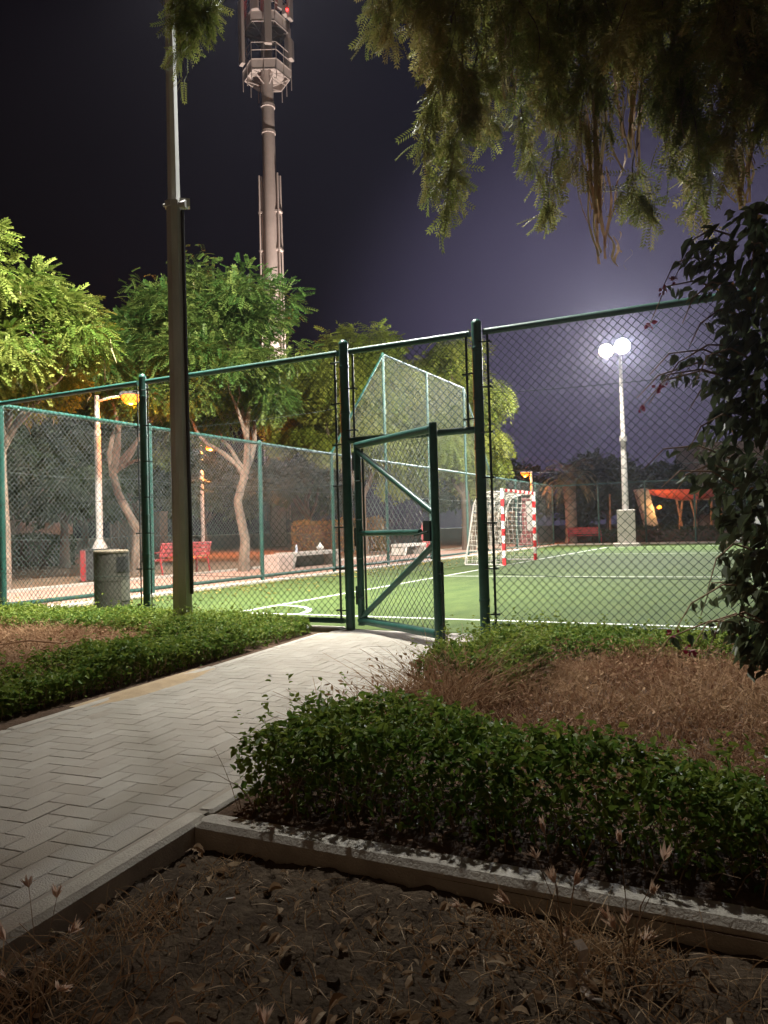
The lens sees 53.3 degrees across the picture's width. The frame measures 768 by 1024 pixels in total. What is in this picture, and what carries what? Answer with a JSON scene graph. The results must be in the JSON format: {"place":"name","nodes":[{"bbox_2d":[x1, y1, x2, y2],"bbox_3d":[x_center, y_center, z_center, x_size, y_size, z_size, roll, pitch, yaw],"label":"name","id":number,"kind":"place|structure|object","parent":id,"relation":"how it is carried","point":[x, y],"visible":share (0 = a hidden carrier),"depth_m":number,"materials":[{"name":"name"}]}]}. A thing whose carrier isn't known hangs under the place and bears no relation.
{"place":"outdoors","nodes":[
{"label":"outdoors","id":0,"kind":"place"},
{"bbox_2d":[0,875,82,1014],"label":"finger grass","id":1,"kind":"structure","parent":0,"point":[56,892],"depth_m":1.88,"materials":[{"name":"brown plant"}]},
{"bbox_2d":[10,515,72,556],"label":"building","id":2,"kind":"structure","parent":0,"point":[30,527],"depth_m":42.86,"materials":[{"name":"concrete"}]},
{"bbox_2d":[79,548,119,580],"bbox_3d":[-7.201,1.329,19.412,0.780,0.800,0.640,-2,-1,1],"label":"lamp box","id":3,"kind":"object","parent":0,"point":[88,565],"visible":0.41,"depth_m":19.17,"materials":[{"name":"red paint"}]},
{"bbox_2d":[93,390,138,548],"bbox_3d":[-6.752,-1.056,19.363,1.431,3.940,0.462,-2,-1,15],"label":"street lamp","id":4,"kind":"object","parent":3,"relation":"on","point":[99,440],"visible":0.64,"depth_m":19.39,"materials":[{"name":"white metal"}]},
{"bbox_2d":[110,511,167,558],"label":"boundary wall","id":5,"kind":"structure","parent":0,"point":[131,532],"depth_m":42.76,"materials":[{"name":"grey concrete"}]},
{"bbox_2d":[0,632,472,922],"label":"path","id":6,"kind":"structure","parent":0,"point":[26,840],"depth_m":3.86,"materials":[{"name":"grey concrete"}]},
{"bbox_2d":[70,668,214,706],"bbox_3d":[-1.662,1.265,5.607,0.320,0.026,1.400,-2,-1,21],"label":"sand spill","id":7,"kind":"object","parent":6,"relation":"on","point":[157,685],"visible":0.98,"depth_m":5.48,"materials":[{"name":"beige sand"}]},
{"bbox_2d":[238,0,293,545],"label":"telecom tower","id":8,"kind":"structure","parent":0,"point":[266,27],"depth_m":60.14,"materials":[{"name":"metal"}]},
{"bbox_2d":[12,523,740,633],"bbox_3d":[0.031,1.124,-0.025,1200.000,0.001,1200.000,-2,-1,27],"label":"ground","id":9,"kind":"structure","parent":0,"point":[557,531],"depth_m":41.81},
{"bbox_2d":[11,531,77,566],"bbox_3d":[-16.791,1.613,32.694,9.136,1.643,1.644,-2,-1,27],"label":"hedge","id":10,"kind":"object","parent":9,"relation":"on","point":[39,550],"visible":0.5,"depth_m":30.84,"materials":[{"name":"green plant"}]},
{"bbox_2d":[0,217,126,589],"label":"broadleaf tree","id":11,"kind":"object","parent":9,"relation":"on","point":[56,316],"visible":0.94,"depth_m":15.93,"materials":[{"name":"green plant"}]},
{"bbox_2d":[8,482,155,550],"bbox_3d":[-13.318,-1.425,34.257,8.125,7.539,8.742,-2,-1,27],"label":"background tree","id":12,"kind":"object","parent":9,"relation":"on","point":[40,518],"depth_m":32.17,"materials":[{"name":"green plant"}]},
{"bbox_2d":[4,401,170,567],"bbox_3d":[-11.891,-1.733,28.487,8.671,7.795,7.504,-2,-1,19],"label":"background tree","id":13,"kind":"object","parent":9,"relation":"on","point":[66,470],"visible":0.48,"depth_m":26.43,"materials":[{"name":"green plant"}]},
{"bbox_2d":[0,812,205,964],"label":"kerb","id":14,"kind":"structure","parent":9,"relation":"on","point":[162,848],"depth_m":2.47,"materials":[{"name":"concrete"}]},
{"bbox_2d":[75,267,189,572],"bbox_3d":[-7.163,-2.699,23.248,4.801,9.234,6.014,-1,-1,-15],"label":"broadleaf tree","id":15,"kind":"object","parent":9,"relation":"on","point":[128,367],"visible":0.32,"depth_m":22.73,"materials":[{"name":"green plant"}]},
{"bbox_2d":[93,415,212,561],"bbox_3d":[-10.687,-1.930,32.566,6.799,8.291,8.646,-1,-1,-5],"label":"background tree","id":16,"kind":"object","parent":9,"relation":"on","point":[169,481],"visible":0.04,"depth_m":32.29,"materials":[{"name":"green plant"}]},
{"bbox_2d":[0,633,323,734],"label":"kerb","id":17,"kind":"structure","parent":9,"relation":"on","point":[45,718],"depth_m":5.03,"materials":[{"name":"concrete"}]},
{"bbox_2d":[154,541,211,574],"bbox_3d":[-5.595,1.280,21.064,0.560,0.890,2.000,-2,-1,27],"label":"bench","id":18,"kind":"object","parent":9,"relation":"on","point":[196,553],"visible":0.51,"depth_m":21.29,"materials":[{"name":"red paint"}]},
{"bbox_2d":[200,446,211,554],"bbox_3d":[-9.259,-0.656,40.031,0.986,5.790,0.468,-2,-1,10],"label":"street lamp","id":19,"kind":"object","parent":9,"relation":"on","point":[202,512],"visible":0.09,"depth_m":39.98,"materials":[{"name":"white metal"}]},
{"bbox_2d":[153,446,266,547],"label":"background tree","id":20,"kind":"object","parent":9,"relation":"on","point":[228,490],"visible":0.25,"depth_m":48.38,"materials":[{"name":"green plant"}]},
{"bbox_2d":[116,244,326,571],"bbox_3d":[-4.609,-2.905,21.945,5.575,9.456,6.048,-2,-1,27],"label":"broadleaf tree","id":21,"kind":"object","parent":9,"relation":"on","point":[246,311],"visible":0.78,"depth_m":21.36,"materials":[{"name":"green plant"}]},
{"bbox_2d":[7,544,496,592],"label":"kerb","id":22,"kind":"structure","parent":9,"relation":"on","point":[70,585],"depth_m":17.59,"materials":[{"name":"concrete"}]},
{"bbox_2d":[234,422,368,520],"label":"background tree","id":23,"kind":"object","parent":9,"relation":"on","point":[289,490],"visible":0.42,"depth_m":43.50,"materials":[{"name":"green plant"}]},
{"bbox_2d":[51,545,556,606],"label":"kerb","id":24,"kind":"structure","parent":9,"relation":"on","point":[228,585],"depth_m":16.84,"materials":[{"name":"concrete"}]},
{"bbox_2d":[199,672,441,815],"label":"kerb","id":25,"kind":"structure","parent":9,"relation":"on","point":[221,802],"depth_m":3.15,"materials":[{"name":"concrete"}]},
{"bbox_2d":[306,625,345,631],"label":"kerb","id":26,"kind":"structure","parent":9,"relation":"on","point":[322,628],"depth_m":8.55,"materials":[{"name":"concrete"}]},
{"bbox_2d":[290,515,385,551],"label":"hedge","id":27,"kind":"object","parent":9,"relation":"on","point":[319,535],"visible":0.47,"depth_m":40.25,"materials":[{"name":"brown plant"}]},
{"bbox_2d":[256,318,462,553],"bbox_3d":[-1.211,-3.465,35.664,9.621,10.985,8.113,-3,-2,45],"label":"feathery tree","id":28,"kind":"object","parent":9,"relation":"on","point":[357,340],"visible":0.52,"depth_m":33.82,"materials":[{"name":"green plant"}]},
{"bbox_2d":[7,541,712,605],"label":"walkway","id":29,"kind":"structure","parent":9,"relation":"on","point":[138,583],"depth_m":18.49,"materials":[{"name":"beige concrete"}]},
{"bbox_2d":[264,554,292,571],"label":"concrete block","id":30,"kind":"structure","parent":29,"relation":"on","point":[282,561],"depth_m":21.37,"materials":[{"name":"beige concrete"}]},
{"bbox_2d":[276,549,341,568],"bbox_3d":[-2.316,1.470,23.826,0.620,0.508,2.965,-2,-1,27],"label":"concrete bench","id":31,"kind":"object","parent":29,"relation":"on","point":[301,559],"visible":0.41,"depth_m":24.11,"materials":[{"name":"concrete"}]},
{"bbox_2d":[391,543,426,555],"bbox_3d":[1.046,1.547,31.541,0.620,0.508,2.265,-2,-1,27],"label":"concrete bench","id":32,"kind":"object","parent":29,"relation":"on","point":[412,546],"visible":0.51,"depth_m":30.92,"materials":[{"name":"concrete"}]},
{"bbox_2d":[520,471,532,497],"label":"street lamp","id":33,"kind":"object","parent":29,"relation":"on","point":[531,480],"visible":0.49,"depth_m":42.86,"materials":[{"name":"metal"}]},
{"bbox_2d":[567,527,601,543],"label":"bench","id":34,"kind":"object","parent":29,"relation":"on","point":[584,530],"visible":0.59,"depth_m":42.07,"materials":[{"name":"red paint"}]},
{"bbox_2d":[554,476,767,542],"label":"chain link fence","id":35,"kind":"object","parent":29,"relation":"on","point":[638,519],"visible":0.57,"depth_m":37.75,"materials":[{"name":"metal"}]},
{"bbox_2d":[0,288,767,634],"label":"chain link fence","id":36,"kind":"object","parent":9,"relation":"on","point":[144,460],"visible":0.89,"depth_m":8.45,"materials":[{"name":"green metal"}]},
{"bbox_2d":[352,422,445,642],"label":"metal gate","id":37,"kind":"structure","parent":36,"relation":"attached to","point":[430,531],"depth_m":7.60,"materials":[{"name":"green metal"}]},
{"bbox_2d":[331,629,480,635],"bbox_3d":[0.343,1.272,8.033,1.950,0.001,0.350,-2,-1,27],"label":"gate threshold","id":38,"kind":"object","parent":9,"relation":"on","point":[364,631],"visible":0.4,"depth_m":8.21,"materials":[{"name":"concrete"}]},
{"bbox_2d":[72,543,767,636],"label":"pitch","id":39,"kind":"object","parent":9,"relation":"on","point":[461,594],"depth_m":12.96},
{"bbox_2d":[93,549,129,608],"bbox_3d":[-4.013,1.008,11.287,0.508,0.905,0.508,-2,-1,27],"label":"litter bin","id":40,"kind":"object","parent":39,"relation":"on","point":[119,561],"visible":0.76,"depth_m":11.08,"materials":[{"name":"stone"}]},
{"bbox_2d":[0,352,554,604],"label":"chain link fence","id":41,"kind":"object","parent":39,"relation":"on","point":[332,506],"visible":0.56,"depth_m":17.52,"materials":[{"name":"green metal"}]},
{"bbox_2d":[69,551,609,608],"bbox_3d":[2.111,1.489,20.221,5.233,0.111,22.049,-2,-1,27],"label":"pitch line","id":42,"kind":"object","parent":39,"relation":"on","point":[305,579],"visible":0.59,"depth_m":16.17,"materials":[{"name":"white paint"}]},
{"bbox_2d":[240,546,716,627],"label":"pitch lines","id":43,"kind":"object","parent":39,"relation":"on","point":[307,608],"visible":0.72,"depth_m":10.90,"materials":[{"name":"paint"}]},
{"bbox_2d":[464,488,536,564],"bbox_3d":[3.492,0.444,22.790,1.226,2.125,3.165,-2,-1,27],"label":"goal","id":44,"kind":"object","parent":39,"relation":"on","point":[504,511],"visible":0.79,"depth_m":22.12,"materials":[{"name":"white paint"}]},
{"bbox_2d":[599,338,640,546],"bbox_3d":[10.909,-3.187,35.449,1.538,9.570,1.100,-2,-1,17],"label":"floodlight pole","id":45,"kind":"object","parent":39,"relation":"on","point":[625,506],"visible":0.82,"depth_m":35.23,"materials":[{"name":"metal"}]},
{"bbox_2d":[387,329,517,549],"bbox_3d":[2.886,-3.378,36.589,7.067,10.620,7.706,-1,-1,-23],"label":"feathery tree","id":46,"kind":"object","parent":9,"relation":"on","point":[462,382],"visible":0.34,"depth_m":34.94,"materials":[{"name":"green plant"}]},
{"bbox_2d":[149,0,767,268],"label":"overhanging tree","id":47,"kind":"object","parent":9,"relation":"on","point":[554,41],"visible":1,"depth_m":4.73,"materials":[{"name":"green plant"}]},
{"bbox_2d":[195,814,767,959],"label":"kerb","id":48,"kind":"structure","parent":9,"relation":"on","point":[281,844],"depth_m":2.40,"materials":[{"name":"concrete"}]},
{"bbox_2d":[409,452,559,519],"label":"background tree","id":49,"kind":"object","parent":9,"relation":"on","point":[518,468],"visible":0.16,"depth_m":51.81,"materials":[{"name":"green plant"}]},
{"bbox_2d":[461,511,518,544],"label":"hedge","id":50,"kind":"object","parent":9,"relation":"on","point":[496,534],"visible":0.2,"depth_m":45.08,"materials":[{"name":"green plant"}]},
{"bbox_2d":[539,459,596,543],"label":"palm tree","id":51,"kind":"object","parent":9,"relation":"on","point":[574,495],"visible":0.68,"depth_m":42.75,"materials":[{"name":"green plant"}]},
{"bbox_2d":[577,528,616,542],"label":"hedge","id":52,"kind":"object","parent":9,"relation":"on","point":[608,534],"visible":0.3,"depth_m":43.20,"materials":[{"name":"green plant"}]},
{"bbox_2d":[542,447,667,529],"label":"background tree","id":53,"kind":"object","parent":9,"relation":"on","point":[601,476],"visible":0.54,"depth_m":54.04,"materials":[{"name":"green plant"}]},
{"bbox_2d":[553,541,749,544],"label":"kerb","id":54,"kind":"structure","parent":9,"relation":"on","point":[647,543],"depth_m":37.10,"materials":[{"name":"concrete"}]},
{"bbox_2d":[621,460,702,529],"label":"background tree","id":55,"kind":"object","parent":9,"relation":"on","point":[666,474],"visible":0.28,"depth_m":55.14,"materials":[{"name":"green plant"}]},
{"bbox_2d":[615,522,763,542],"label":"hedge","id":56,"kind":"object","parent":9,"relation":"on","point":[681,534],"visible":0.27,"depth_m":40.87,"materials":[{"name":"green plant"}]},
{"bbox_2d":[649,488,736,528],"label":"canopy shelter","id":57,"kind":"object","parent":9,"relation":"on","point":[679,496],"visible":0.34,"depth_m":47.47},
{"bbox_2d":[673,440,767,528],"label":"tree","id":58,"kind":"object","parent":9,"relation":"on","point":[685,454],"depth_m":54.32,"materials":[{"name":"green plant"}]},
{"bbox_2d":[688,465,767,519],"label":"background tree","id":59,"kind":"object","parent":9,"relation":"on","point":[703,505],"visible":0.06,"depth_m":51.54,"materials":[{"name":"green plant"}]},
{"bbox_2d":[0,850,767,1023],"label":"dirt","id":60,"kind":"structure","parent":0,"point":[242,909],"depth_m":2.10,"materials":[{"name":"brown soil"}]},
{"bbox_2d":[256,1002,307,1023],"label":"finger grass","id":61,"kind":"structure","parent":60,"relation":"on","point":[264,1015],"depth_m":1.66,"materials":[{"name":"brown plant"}]},
{"bbox_2d":[26,867,670,1023],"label":"clods","id":62,"kind":"object","parent":60,"relation":"on","point":[334,982],"visible":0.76,"depth_m":2.02,"materials":[{"name":"brown soil"}]},
{"bbox_2d":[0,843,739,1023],"bbox_3d":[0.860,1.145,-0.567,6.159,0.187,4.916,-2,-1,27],"label":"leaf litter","id":63,"kind":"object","parent":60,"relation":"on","point":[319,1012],"visible":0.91,"depth_m":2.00,"materials":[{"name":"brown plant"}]},
{"bbox_2d":[0,846,767,1023],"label":"dry tufts","id":64,"kind":"object","parent":60,"relation":"on","point":[597,945],"visible":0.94,"depth_m":2.03,"materials":[{"name":"plant"}]},
{"bbox_2d":[449,815,584,957],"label":"finger grass","id":65,"kind":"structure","parent":60,"relation":"on","point":[502,897],"depth_m":2.12,"materials":[{"name":"brown plant"}]},
{"bbox_2d":[562,939,601,1000],"bbox_3d":[0.518,1.171,1.959,0.060,0.081,0.165,-1,-1,-14],"label":"dried husk","id":66,"kind":"object","parent":60,"relation":"on","point":[583,948],"visible":0.86,"depth_m":1.99,"materials":[{"name":"brown plant"}]},
{"bbox_2d":[599,828,672,970],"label":"finger grass","id":67,"kind":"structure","parent":60,"relation":"on","point":[665,855],"depth_m":2.03,"materials":[{"name":"plant"}]},
{"bbox_2d":[0,625,767,909],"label":"bed soil","id":68,"kind":"structure","parent":0,"point":[51,708],"depth_m":4.86,"materials":[{"name":"brown soil"}]},
{"bbox_2d":[0,616,158,684],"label":"dry grass","id":69,"kind":"structure","parent":68,"relation":"on","point":[41,634],"depth_m":7.95,"materials":[{"name":"brown plant"}]},
{"bbox_2d":[0,635,120,644],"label":"dead branch","id":70,"kind":"object","parent":69,"relation":"on","point":[68,641],"visible":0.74,"depth_m":6.77,"materials":[{"name":"brown wood"}]},
{"bbox_2d":[0,607,251,719],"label":"hedge","id":71,"kind":"object","parent":68,"relation":"on","point":[95,660],"visible":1,"depth_m":5.77,"materials":[{"name":"green plant"}]},
{"bbox_2d":[0,592,311,649],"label":"hedge","id":72,"kind":"object","parent":68,"relation":"on","point":[265,625],"visible":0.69,"depth_m":8.68,"materials":[{"name":"green plant"}]},
{"bbox_2d":[163,0,193,614],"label":"floodlight pole","id":73,"kind":"object","parent":68,"relation":"on","point":[175,205],"visible":0.92,"depth_m":9.02,"materials":[{"name":"black metal"}]},
{"bbox_2d":[173,473,180,553],"bbox_3d":[-2.420,0.014,8.950,0.075,0.950,0.008,-2,-1,9],"label":"service door","id":74,"kind":"structure","parent":73,"relation":"in","point":[176,480],"depth_m":8.95,"materials":[{"name":"brown metal"}]},
{"bbox_2d":[273,611,578,749],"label":"dry grass","id":75,"kind":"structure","parent":68,"relation":"on","point":[450,696],"depth_m":4.51,"materials":[{"name":"brown plant"}]},
{"bbox_2d":[176,672,767,899],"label":"hedge","id":76,"kind":"object","parent":68,"relation":"on","point":[720,793],"visible":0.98,"depth_m":2.70,"materials":[{"name":"green plant"}]},
{"bbox_2d":[392,605,567,700],"bbox_3d":[0.771,0.984,5.449,1.141,0.522,1.886,-2,-1,27],"label":"hedge","id":77,"kind":"object","parent":68,"relation":"on","point":[500,638],"visible":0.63,"depth_m":5.24,"materials":[{"name":"green plant"}]},
{"bbox_2d":[431,634,767,838],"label":"dry grass","id":78,"kind":"structure","parent":68,"relation":"on","point":[687,689],"depth_m":4.39,"materials":[{"name":"brown plant"}]},
{"bbox_2d":[498,605,767,663],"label":"hedge","id":79,"kind":"object","parent":68,"relation":"on","point":[563,631],"visible":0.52,"depth_m":6.32,"materials":[{"name":"green plant"}]},
{"bbox_2d":[637,201,767,681],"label":"flowering creeper","id":80,"kind":"object","parent":68,"relation":"on","point":[737,372],"visible":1,"depth_m":3.92,"materials":[{"name":"green plant"}]},
{"bbox_2d":[0,0,767,538],"label":"sky","id":81,"kind":"structure","parent":0,"point":[83,123],"materials":[{"name":"black"}]},
{"bbox_2d":[232,771,767,942],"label":"bed soil","id":82,"kind":"structure","parent":0,"point":[449,843],"depth_m":2.61,"materials":[{"name":"brown soil"}]},
{"bbox_2d":[518,498,538,544],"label":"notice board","id":83,"kind":"object","parent":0,"point":[525,522],"visible":0.24,"depth_m":42.15,"materials":[{"name":"white paint"}]},
{"bbox_2d":[609,494,610,531],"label":"timber post","id":84,"kind":"object","parent":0,"point":[609,511],"visible":0.5,"depth_m":43.97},
{"bbox_2d":[633,488,660,529],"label":"slanted column","id":85,"kind":"structure","parent":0,"point":[652,515],"depth_m":45.77,"materials":[{"name":"concrete"}]}
]}

